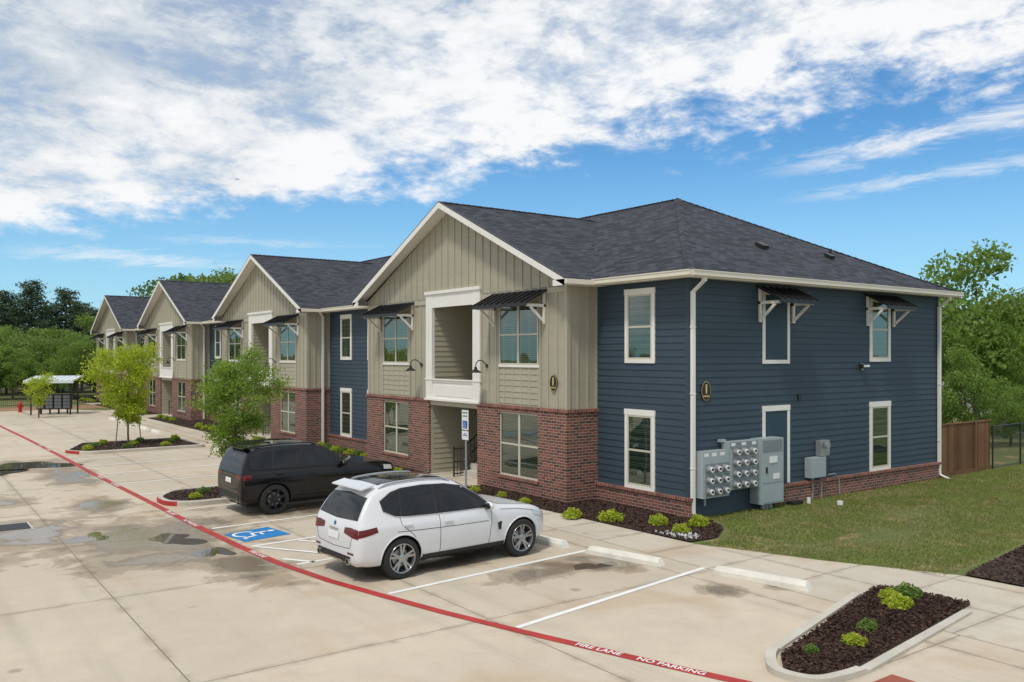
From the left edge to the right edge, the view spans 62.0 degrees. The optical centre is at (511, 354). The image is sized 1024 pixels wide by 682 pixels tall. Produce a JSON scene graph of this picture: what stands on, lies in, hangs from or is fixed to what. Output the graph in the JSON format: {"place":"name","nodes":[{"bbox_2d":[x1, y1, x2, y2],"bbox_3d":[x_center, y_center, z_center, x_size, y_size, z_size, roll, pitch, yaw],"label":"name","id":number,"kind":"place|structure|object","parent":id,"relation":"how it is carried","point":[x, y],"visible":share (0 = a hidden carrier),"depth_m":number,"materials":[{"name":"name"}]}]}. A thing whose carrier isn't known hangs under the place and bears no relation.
{"place":"outdoors","nodes":[
{"label":"outdoors","id":0,"kind":"place"},
{"bbox_2d":[0,405,106,410],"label":"ground bank","id":1,"kind":"structure","parent":0,"point":[34,408],"depth_m":62.71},
{"bbox_2d":[87,403,270,439],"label":"entrance path","id":2,"kind":"structure","parent":0,"point":[155,415],"depth_m":53.62,"materials":[{"name":"concrete"}]},
{"bbox_2d":[0,409,1023,681],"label":"parking lot","id":3,"kind":"structure","parent":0,"point":[126,601],"depth_m":13.42,"materials":[{"name":"concrete"}]},
{"bbox_2d":[0,469,28,475],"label":"puddle","id":4,"kind":"object","parent":3,"relation":"on","point":[4,472],"visible":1,"depth_m":28.83,"materials":[{"name":"grey liquid"}]},
{"bbox_2d":[0,522,33,531],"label":"drain grate","id":5,"kind":"object","parent":3,"relation":"on","point":[15,526],"visible":1,"depth_m":19.46,"materials":[{"name":"metal"}]},
{"bbox_2d":[17,401,23,411],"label":"fire hydrant","id":6,"kind":"object","parent":3,"relation":"on","point":[19,406],"visible":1,"depth_m":58.52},
{"bbox_2d":[19,371,57,417],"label":"sapling tree","id":7,"kind":"object","parent":3,"relation":"on","point":[41,383],"visible":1,"depth_m":53.17,"materials":[{"name":"green plant"}]},
{"bbox_2d":[0,462,83,470],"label":"puddle","id":8,"kind":"object","parent":3,"relation":"on","point":[17,465],"visible":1,"depth_m":30.39,"materials":[{"name":"grey liquid"}]},
{"bbox_2d":[23,375,82,414],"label":"mailbox kiosk","id":9,"kind":"object","parent":3,"relation":"on","point":[59,401],"visible":0.71,"depth_m":56.63,"materials":[{"name":"black metal"}]},
{"bbox_2d":[62,532,108,542],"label":"puddle","id":10,"kind":"object","parent":3,"relation":"on","point":[91,536],"visible":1,"depth_m":18.31,"materials":[{"name":"grey liquid"}]},
{"bbox_2d":[65,438,204,454],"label":"planting island","id":11,"kind":"structure","parent":3,"relation":"on","point":[152,444],"depth_m":35.83,"materials":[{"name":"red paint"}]},
{"bbox_2d":[82,444,93,449],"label":"shrub","id":12,"kind":"object","parent":11,"relation":"on","point":[87,447],"visible":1,"depth_m":34.41,"materials":[{"name":"green plant"}]},
{"bbox_2d":[91,442,100,446],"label":"shrub","id":13,"kind":"object","parent":11,"relation":"on","point":[94,444],"visible":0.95,"depth_m":35.70,"materials":[{"name":"green plant"}]},
{"bbox_2d":[73,336,164,443],"bbox_3d":[-16.780,1.544,36.460,3.626,4.656,3.015,0,0,-36],"label":"sapling tree","id":14,"kind":"object","parent":11,"relation":"on","point":[123,360],"visible":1,"depth_m":36.24,"materials":[{"name":"green plant"}]},
{"bbox_2d":[122,443,132,447],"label":"shrub","id":15,"kind":"object","parent":11,"relation":"on","point":[127,445],"visible":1,"depth_m":35.28,"materials":[{"name":"green plant"}]},
{"bbox_2d":[115,419,141,444],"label":"tree stakes","id":16,"kind":"object","parent":11,"relation":"on","point":[117,429],"visible":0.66,"depth_m":36.43,"materials":[{"name":"brown wood"}]},
{"bbox_2d":[129,439,139,444],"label":"shrub","id":17,"kind":"object","parent":11,"relation":"on","point":[133,442],"visible":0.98,"depth_m":36.55,"materials":[{"name":"green plant"}]},
{"bbox_2d":[160,441,171,445],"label":"shrub","id":18,"kind":"object","parent":11,"relation":"on","point":[166,443],"visible":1,"depth_m":36.18,"materials":[{"name":"green plant"}]},
{"bbox_2d":[170,434,180,438],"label":"shrub","id":19,"kind":"object","parent":11,"relation":"on","point":[174,436],"visible":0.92,"depth_m":38.73,"materials":[{"name":"green plant"}]},
{"bbox_2d":[151,429,162,433],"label":"wheel stop","id":20,"kind":"object","parent":3,"relation":"on","point":[156,431],"visible":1,"depth_m":42.75,"materials":[{"name":"concrete"}]},
{"bbox_2d":[148,533,207,544],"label":"puddle","id":21,"kind":"object","parent":3,"relation":"on","point":[169,538],"visible":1,"depth_m":18.21,"materials":[{"name":"grey liquid"}]},
{"bbox_2d":[157,485,230,505],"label":"planting island","id":22,"kind":"structure","parent":3,"relation":"on","point":[177,497],"depth_m":22.84,"materials":[{"name":"beige concrete"}]},
{"bbox_2d":[188,491,202,498],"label":"shrub","id":23,"kind":"object","parent":22,"relation":"on","point":[197,494],"visible":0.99,"depth_m":22.91,"materials":[{"name":"green plant"}]},
{"bbox_2d":[196,486,210,492],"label":"shrub","id":24,"kind":"object","parent":22,"relation":"on","point":[204,489],"visible":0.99,"depth_m":23.79,"materials":[{"name":"green plant"}]},
{"bbox_2d":[181,340,293,457],"bbox_3d":[-7.856,1.714,24.500,3.084,4.320,2.632,0,0,-8],"label":"sapling tree","id":25,"kind":"object","parent":22,"relation":"on","point":[217,390],"visible":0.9,"depth_m":24.21,"materials":[{"name":"green plant"}]},
{"bbox_2d":[190,547,236,556],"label":"puddle","id":26,"kind":"object","parent":3,"relation":"on","point":[214,551],"visible":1,"depth_m":17.01,"materials":[{"name":"grey liquid"}]},
{"bbox_2d":[224,527,289,541],"bbox_3d":[-5.621,3.936,18.753,1.060,0.004,1.158,0,0,44],"label":"accessible parking marking","id":27,"kind":"object","parent":3,"relation":"on","point":[256,534],"visible":1,"depth_m":18.70,"materials":[{"name":"blue paint"}]},
{"bbox_2d":[218,438,393,513],"bbox_3d":[-5.378,3.082,22.576,4.300,1.725,2.170,0,0,-38],"label":"parked suv","id":28,"kind":"object","parent":3,"relation":"on","point":[273,476],"visible":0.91,"depth_m":21.42,"materials":[{"name":"black paint"}]},
{"bbox_2d":[7,417,704,627],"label":"parking stripes","id":29,"kind":"object","parent":3,"relation":"on","point":[587,604],"visible":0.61,"depth_m":16.10,"materials":[{"name":"white paint"}]},
{"bbox_2d":[0,425,751,681],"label":"fire lane line","id":30,"kind":"object","parent":3,"relation":"on","point":[494,624],"visible":1,"depth_m":13.51,"materials":[{"name":"red paint"}]},
{"bbox_2d":[315,470,542,578],"bbox_3d":[-1.455,3.093,16.542,4.441,1.703,2.170,0,0,-38],"label":"parked suv","id":31,"kind":"object","parent":3,"relation":"on","point":[397,524],"visible":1,"depth_m":15.43,"materials":[{"name":"white paint"}]},
{"bbox_2d":[535,535,569,548],"bbox_3d":[0.543,3.869,18.009,0.200,0.145,1.707,0,0,-41],"label":"wheel stop","id":32,"kind":"object","parent":3,"relation":"on","point":[552,542],"visible":0.49,"depth_m":17.57,"materials":[{"name":"concrete"}]},
{"bbox_2d":[573,562,616,569],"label":"puddle","id":33,"kind":"object","parent":3,"relation":"on","point":[586,566],"visible":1,"depth_m":15.96,"materials":[{"name":"grey liquid"}]},
{"bbox_2d":[586,545,664,567],"bbox_3d":[2.163,3.869,16.435,1.693,0.145,0.200,0,0,41],"label":"wheel stop","id":34,"kind":"object","parent":3,"relation":"on","point":[648,560],"visible":1,"depth_m":16.32,"materials":[{"name":"concrete"}]},
{"bbox_2d":[712,565,812,591],"bbox_3d":[4.324,3.869,14.822,1.751,0.145,0.200,0,0,40],"label":"wheel stop","id":35,"kind":"object","parent":3,"relation":"on","point":[767,579],"visible":1,"depth_m":14.71,"materials":[{"name":"concrete"}]},
{"bbox_2d":[765,592,971,681],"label":"planter kerb","id":36,"kind":"structure","parent":3,"relation":"on","point":[773,667],"depth_m":11.25,"materials":[{"name":"concrete"}]},
{"bbox_2d":[780,584,969,674],"bbox_3d":[5.146,3.891,12.294,1.500,0.102,4.850,0,0,43],"label":"planter bed","id":37,"kind":"object","parent":3,"relation":"on","point":[896,626],"visible":0.86,"depth_m":12.05,"materials":[{"name":"wood"}]},
{"bbox_2d":[803,643,819,653],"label":"shrub","id":38,"kind":"object","parent":37,"relation":"on","point":[809,647],"visible":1,"depth_m":11.15,"materials":[{"name":"green plant"}]},
{"bbox_2d":[840,632,868,646],"bbox_3d":[4.624,3.838,11.544,0.347,0.154,0.342,0,0,36],"label":"shrub","id":39,"kind":"object","parent":37,"relation":"on","point":[854,637],"visible":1,"depth_m":11.48,"materials":[{"name":"green plant"}]},
{"bbox_2d":[856,617,877,631],"bbox_3d":[5.075,3.823,12.143,0.305,0.193,0.318,0,0,-40],"label":"shrub","id":40,"kind":"object","parent":37,"relation":"on","point":[864,622],"visible":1,"depth_m":12.10,"materials":[{"name":"green plant"}]},
{"bbox_2d":[878,587,898,598],"bbox_3d":[6.030,3.821,13.647,0.342,0.190,0.347,0,0,15],"label":"shrub","id":41,"kind":"object","parent":37,"relation":"on","point":[886,592],"visible":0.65,"depth_m":13.62,"materials":[{"name":"green plant"}]},
{"bbox_2d":[880,593,914,609],"bbox_3d":[5.968,3.806,13.229,0.498,0.222,0.461,0,0,-41],"label":"shrub","id":42,"kind":"object","parent":37,"relation":"on","point":[898,601],"visible":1,"depth_m":13.14,"materials":[{"name":"green plant"}]},
{"bbox_2d":[890,581,923,598],"bbox_3d":[6.386,3.807,13.821,0.504,0.225,0.505,0,0,33],"label":"shrub","id":43,"kind":"object","parent":37,"relation":"on","point":[906,590],"visible":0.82,"depth_m":13.75,"materials":[{"name":"green plant"}]},
{"bbox_2d":[0,386,1023,651],"bbox_3d":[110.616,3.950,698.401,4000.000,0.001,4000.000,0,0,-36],"label":"ground","id":44,"kind":"structure","parent":0,"point":[892,534],"depth_m":19.52,"materials":[{"name":"green plant"}]},
{"bbox_2d":[0,345,9,371],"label":"oak tree","id":45,"kind":"object","parent":44,"relation":"on","point":[2,357],"visible":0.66,"depth_m":74.58,"materials":[{"name":"green plant"}]},
{"bbox_2d":[0,287,21,330],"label":"pine tree","id":46,"kind":"object","parent":44,"relation":"on","point":[5,303],"visible":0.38,"depth_m":105.27,"materials":[{"name":"green plant"}]},
{"bbox_2d":[0,324,28,376],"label":"oak tree","id":47,"kind":"object","parent":44,"relation":"on","point":[7,330],"visible":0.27,"depth_m":80.90,"materials":[{"name":"green plant"}]},
{"bbox_2d":[0,344,44,399],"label":"oak tree","id":48,"kind":"object","parent":44,"relation":"on","point":[16,374],"visible":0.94,"depth_m":74.80,"materials":[{"name":"green plant"}]},
{"bbox_2d":[2,327,47,391],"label":"oak tree","id":49,"kind":"object","parent":44,"relation":"on","point":[34,329],"visible":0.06,"depth_m":89.71,"materials":[{"name":"green plant"}]},
{"bbox_2d":[0,278,58,335],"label":"pine tree","id":50,"kind":"object","parent":44,"relation":"on","point":[30,310],"visible":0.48,"depth_m":105.19,"materials":[{"name":"green plant"}]},
{"bbox_2d":[1,327,76,389],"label":"oak tree","id":51,"kind":"object","parent":44,"relation":"on","point":[42,331],"visible":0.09,"depth_m":88.99,"materials":[{"name":"green plant"}]},
{"bbox_2d":[5,335,75,393],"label":"oak tree","id":52,"kind":"object","parent":44,"relation":"on","point":[46,350],"visible":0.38,"depth_m":79.07,"materials":[{"name":"green plant"}]},
{"bbox_2d":[0,382,92,391],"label":"walls","id":53,"kind":"structure","parent":44,"relation":"on","point":[21,387],"depth_m":92.02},
{"bbox_2d":[41,304,63,330],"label":"pine tree","id":54,"kind":"object","parent":44,"relation":"on","point":[50,324],"visible":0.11,"depth_m":114.99,"materials":[{"name":"green plant"}]},
{"bbox_2d":[4,384,104,407],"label":"iron fence","id":55,"kind":"object","parent":44,"relation":"on","point":[13,405],"visible":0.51,"depth_m":65.53,"materials":[{"name":"black metal"}]},
{"bbox_2d":[47,286,83,332],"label":"pine tree","id":56,"kind":"object","parent":44,"relation":"on","point":[64,300],"visible":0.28,"depth_m":115.18,"materials":[{"name":"green plant"}]},
{"bbox_2d":[37,340,96,398],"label":"oak tree","id":57,"kind":"object","parent":44,"relation":"on","point":[69,361],"visible":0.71,"depth_m":75.16,"materials":[{"name":"green plant"}]},
{"bbox_2d":[43,326,92,392],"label":"oak tree","id":58,"kind":"object","parent":44,"relation":"on","point":[53,336],"visible":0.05,"depth_m":89.12,"materials":[{"name":"green plant"}]},
{"bbox_2d":[59,300,92,335],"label":"pine tree","id":59,"kind":"object","parent":44,"relation":"on","point":[78,306],"visible":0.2,"depth_m":113.86,"materials":[{"name":"green plant"}]},
{"bbox_2d":[58,334,96,389],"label":"oak tree","id":60,"kind":"object","parent":44,"relation":"on","point":[93,346],"visible":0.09,"depth_m":80.62,"materials":[{"name":"green plant"}]},
{"bbox_2d":[61,312,95,391],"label":"oak tree","id":61,"kind":"object","parent":44,"relation":"on","point":[81,321],"visible":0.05,"depth_m":91.67,"materials":[{"name":"green plant"}]},
{"bbox_2d":[64,332,94,392],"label":"oak tree","id":62,"kind":"object","parent":44,"relation":"on","point":[82,390],"visible":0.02,"depth_m":88.03,"materials":[{"name":"green plant"}]},
{"bbox_2d":[72,306,98,335],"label":"pine tree","id":63,"kind":"object","parent":44,"relation":"on","point":[92,311],"visible":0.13,"depth_m":112.48,"materials":[{"name":"green plant"}]},
{"bbox_2d":[74,395,100,401],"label":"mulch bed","id":64,"kind":"object","parent":44,"relation":"on","point":[75,396],"visible":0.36,"depth_m":77.96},
{"bbox_2d":[95,404,157,413],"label":"mulch bed","id":65,"kind":"object","parent":44,"relation":"on","point":[112,407],"visible":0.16,"depth_m":63.19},
{"bbox_2d":[126,273,211,296],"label":"oak tree","id":66,"kind":"object","parent":44,"relation":"on","point":[150,288],"visible":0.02,"depth_m":122.66,"materials":[{"name":"green plant"}]},
{"bbox_2d":[156,264,235,282],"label":"oak tree","id":67,"kind":"object","parent":44,"relation":"on","point":[202,278],"visible":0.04,"depth_m":114.12,"materials":[{"name":"green plant"}]},
{"bbox_2d":[150,416,245,433],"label":"mulch bed","id":68,"kind":"object","parent":44,"relation":"on","point":[186,422],"visible":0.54,"depth_m":49.45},
{"bbox_2d":[210,267,237,282],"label":"oak tree","id":69,"kind":"object","parent":44,"relation":"on","point":[224,272],"visible":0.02,"depth_m":119.65,"materials":[{"name":"green plant"}]},
{"bbox_2d":[245,438,421,471],"bbox_3d":[-7.269,3.896,34.146,2.580,0.097,14.014,0,0,-36],"label":"mulch bed","id":70,"kind":"object","parent":44,"relation":"on","point":[397,466],"visible":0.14,"depth_m":29.95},
{"bbox_2d":[330,445,338,450],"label":"shrub","id":71,"kind":"object","parent":70,"relation":"on","point":[334,447],"visible":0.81,"depth_m":34.67,"materials":[{"name":"green plant"}]},
{"bbox_2d":[336,446,346,452],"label":"shrub","id":72,"kind":"object","parent":70,"relation":"on","point":[341,449],"visible":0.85,"depth_m":34.12,"materials":[{"name":"green plant"}]},
{"bbox_2d":[342,448,354,454],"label":"shrub","id":73,"kind":"object","parent":70,"relation":"on","point":[348,451],"visible":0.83,"depth_m":33.56,"materials":[{"name":"green plant"}]},
{"bbox_2d":[351,449,361,455],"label":"shrub","id":74,"kind":"object","parent":70,"relation":"on","point":[356,452],"visible":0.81,"depth_m":32.99,"materials":[{"name":"green plant"}]},
{"bbox_2d":[97,277,938,497],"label":"trim","id":75,"kind":"structure","parent":44,"relation":"on","point":[775,350],"depth_m":25.97,"materials":[{"name":"white"}]},
{"bbox_2d":[97,214,597,408],"bbox_3d":[-16.962,-1.620,48.800,1.078,6.140,64.156,0,0,-36],"label":"board and batten","id":76,"kind":"object","parent":75,"relation":"attached to","point":[449,252],"visible":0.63,"depth_m":27.84,"materials":[{"name":"beige"}]},
{"bbox_2d":[90,201,963,334],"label":"fascia and gutters","id":77,"kind":"structure","parent":75,"relation":"on","point":[438,211],"depth_m":26.58,"materials":[{"name":"white metal"}]},
{"bbox_2d":[97,198,957,330],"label":"roof","id":78,"kind":"structure","parent":77,"relation":"on","point":[673,234],"depth_m":26.51,"materials":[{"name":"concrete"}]},
{"bbox_2d":[96,372,941,518],"bbox_3d":[-12.241,2.750,52.150,12.800,2.600,70.830,0,0,-36],"label":"brickwork","id":79,"kind":"object","parent":44,"relation":"on","point":[568,456],"visible":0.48,"depth_m":25.11,"materials":[{"name":"red brick"}]},
{"bbox_2d":[109,278,936,516],"bbox_3d":[-12.259,1.025,52.217,12.690,5.950,70.740,0,0,-36],"label":"siding","id":80,"kind":"object","parent":44,"relation":"on","point":[830,381],"visible":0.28,"depth_m":23.27,"materials":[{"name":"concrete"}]},
{"bbox_2d":[99,287,890,491],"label":"windows","id":81,"kind":"structure","parent":80,"relation":"attached to","point":[519,445],"depth_m":24.98,"materials":[{"name":"glass"}]},
{"bbox_2d":[89,241,918,344],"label":"awnings","id":82,"kind":"object","parent":81,"relation":"on","point":[794,296],"visible":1,"depth_m":24.89,"materials":[{"name":"black metal"}]},
{"bbox_2d":[696,436,783,509],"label":"electric meter bank","id":83,"kind":"structure","parent":80,"relation":"attached to","point":[755,466],"depth_m":21.24,"materials":[{"name":"grey metal"}]},
{"bbox_2d":[100,277,951,515],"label":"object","id":84,"kind":"object","parent":44,"relation":"on","point":[815,466],"visible":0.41,"depth_m":23.33,"materials":[{"name":"white metal"}]},
{"bbox_2d":[467,484,723,540],"bbox_3d":[1.905,3.896,22.128,2.421,0.103,9.091,0,0,-36],"label":"mulch bed","id":85,"kind":"object","parent":44,"relation":"on","point":[636,518],"visible":0.81,"depth_m":21.02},
{"bbox_2d":[469,485,480,491],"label":"shrub","id":86,"kind":"object","parent":85,"relation":"on","point":[474,488],"visible":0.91,"depth_m":24.38,"materials":[{"name":"green plant"}]},
{"bbox_2d":[495,491,506,496],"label":"shrub","id":87,"kind":"object","parent":85,"relation":"on","point":[501,494],"visible":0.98,"depth_m":23.46,"materials":[{"name":"green plant"}]},
{"bbox_2d":[518,497,531,502],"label":"shrub","id":88,"kind":"object","parent":85,"relation":"on","point":[524,500],"visible":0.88,"depth_m":22.43,"materials":[{"name":"green plant"}]},
{"bbox_2d":[561,507,581,518],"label":"shrub","id":89,"kind":"object","parent":85,"relation":"on","point":[571,513],"visible":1,"depth_m":20.41,"materials":[{"name":"green plant"}]},
{"bbox_2d":[596,508,624,521],"bbox_3d":[2.350,3.779,20.147,0.650,0.290,0.667,0,0,-43],"label":"shrub","id":90,"kind":"object","parent":85,"relation":"on","point":[610,515],"visible":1,"depth_m":20.04,"materials":[{"name":"green plant"}]},
{"bbox_2d":[648,513,667,525],"bbox_3d":[3.372,3.796,19.686,0.489,0.266,0.496,0,0,17],"label":"shrub","id":91,"kind":"object","parent":85,"relation":"on","point":[658,519],"visible":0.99,"depth_m":19.59,"materials":[{"name":"green plant"}]},
{"bbox_2d":[655,530,698,538],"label":"decorative stones","id":92,"kind":"object","parent":85,"relation":"on","point":[691,536],"visible":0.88,"depth_m":18.49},
{"bbox_2d":[672,523,691,532],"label":"shrub","id":93,"kind":"object","parent":85,"relation":"on","point":[683,527],"visible":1,"depth_m":18.77,"materials":[{"name":"green plant"}]},
{"bbox_2d":[687,513,709,526],"bbox_3d":[4.282,3.782,19.551,0.521,0.294,0.513,0,0,9],"label":"shrub","id":94,"kind":"object","parent":85,"relation":"on","point":[699,520],"visible":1,"depth_m":19.45,"materials":[{"name":"green plant"}]},
{"bbox_2d":[787,497,842,505],"bbox_3d":[7.969,3.870,22.547,1.487,0.160,0.407,0,0,-4],"label":"utility riser","id":95,"kind":"object","parent":44,"relation":"on","point":[794,502],"visible":0.97,"depth_m":22.43,"materials":[{"name":"white metal"}]},
{"bbox_2d":[941,311,971,345],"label":"elm tree","id":96,"kind":"object","parent":44,"relation":"on","point":[956,323],"visible":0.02,"depth_m":58.07,"materials":[{"name":"green plant"}]},
{"bbox_2d":[941,420,991,477],"bbox_3d":[15.101,3.092,28.425,3.550,1.715,0.100,0,0,-36],"label":"wooden fence","id":97,"kind":"object","parent":44,"relation":"on","point":[965,447],"visible":0.96,"depth_m":28.42,"materials":[{"name":"brown wood"}]},
{"bbox_2d":[918,238,1023,420],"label":"elm tree","id":98,"kind":"object","parent":44,"relation":"on","point":[991,341],"visible":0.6,"depth_m":40.21,"materials":[{"name":"green plant"}]},
{"bbox_2d":[941,359,1005,414],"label":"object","id":99,"kind":"structure","parent":44,"relation":"on","point":[969,398],"depth_m":56.98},
{"bbox_2d":[941,343,1013,430],"bbox_3d":[19.111,1.772,35.993,3.546,4.562,2.954,0,0,-22],"label":"elm tree","id":100,"kind":"object","parent":44,"relation":"on","point":[957,383],"visible":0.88,"depth_m":35.54,"materials":[{"name":"green plant"}]},
{"bbox_2d":[966,545,1023,584],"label":"mulch bed","id":101,"kind":"object","parent":44,"relation":"on","point":[1008,567],"visible":1,"depth_m":15.58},
{"bbox_2d":[975,383,1023,445],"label":"elm tree","id":102,"kind":"object","parent":44,"relation":"on","point":[1015,414],"visible":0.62,"depth_m":36.54,"materials":[{"name":"green plant"}]},
{"bbox_2d":[980,292,1023,404],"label":"elm tree","id":103,"kind":"object","parent":44,"relation":"on","point":[1007,397],"depth_m":50.68,"materials":[{"name":"green plant"}]},
{"bbox_2d":[992,422,1023,468],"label":"chain link fence","id":104,"kind":"object","parent":44,"relation":"on","point":[1015,444],"visible":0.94,"depth_m":30.17,"materials":[{"name":"black metal"}]},
{"bbox_2d":[0,0,1023,330],"label":"sky","id":105,"kind":"structure","parent":0,"point":[885,133],"materials":[{"name":"blue"}]},
{"bbox_2d":[104,410,1023,651],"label":"sidewalk","id":106,"kind":"structure","parent":0,"point":[996,616],"depth_m":15.23,"materials":[{"name":"concrete"}]},
{"bbox_2d":[462,410,468,486],"bbox_3d":[-1.210,2.700,22.421,0.175,2.500,0.310,0,0,-36],"label":"accessible parking sign","id":107,"kind":"object","parent":106,"relation":"on","point":[465,424],"visible":1,"depth_m":22.40,"materials":[{"name":"metal"}]},
{"bbox_2d":[701,463,1023,575],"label":"lawn grass","id":108,"kind":"structure","parent":0,"point":[987,474],"depth_m":20.09,"materials":[{"name":"plant"}]},
{"bbox_2d":[874,674,914,681],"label":"tactile paving","id":109,"kind":"structure","parent":0,"point":[892,678],"depth_m":10.32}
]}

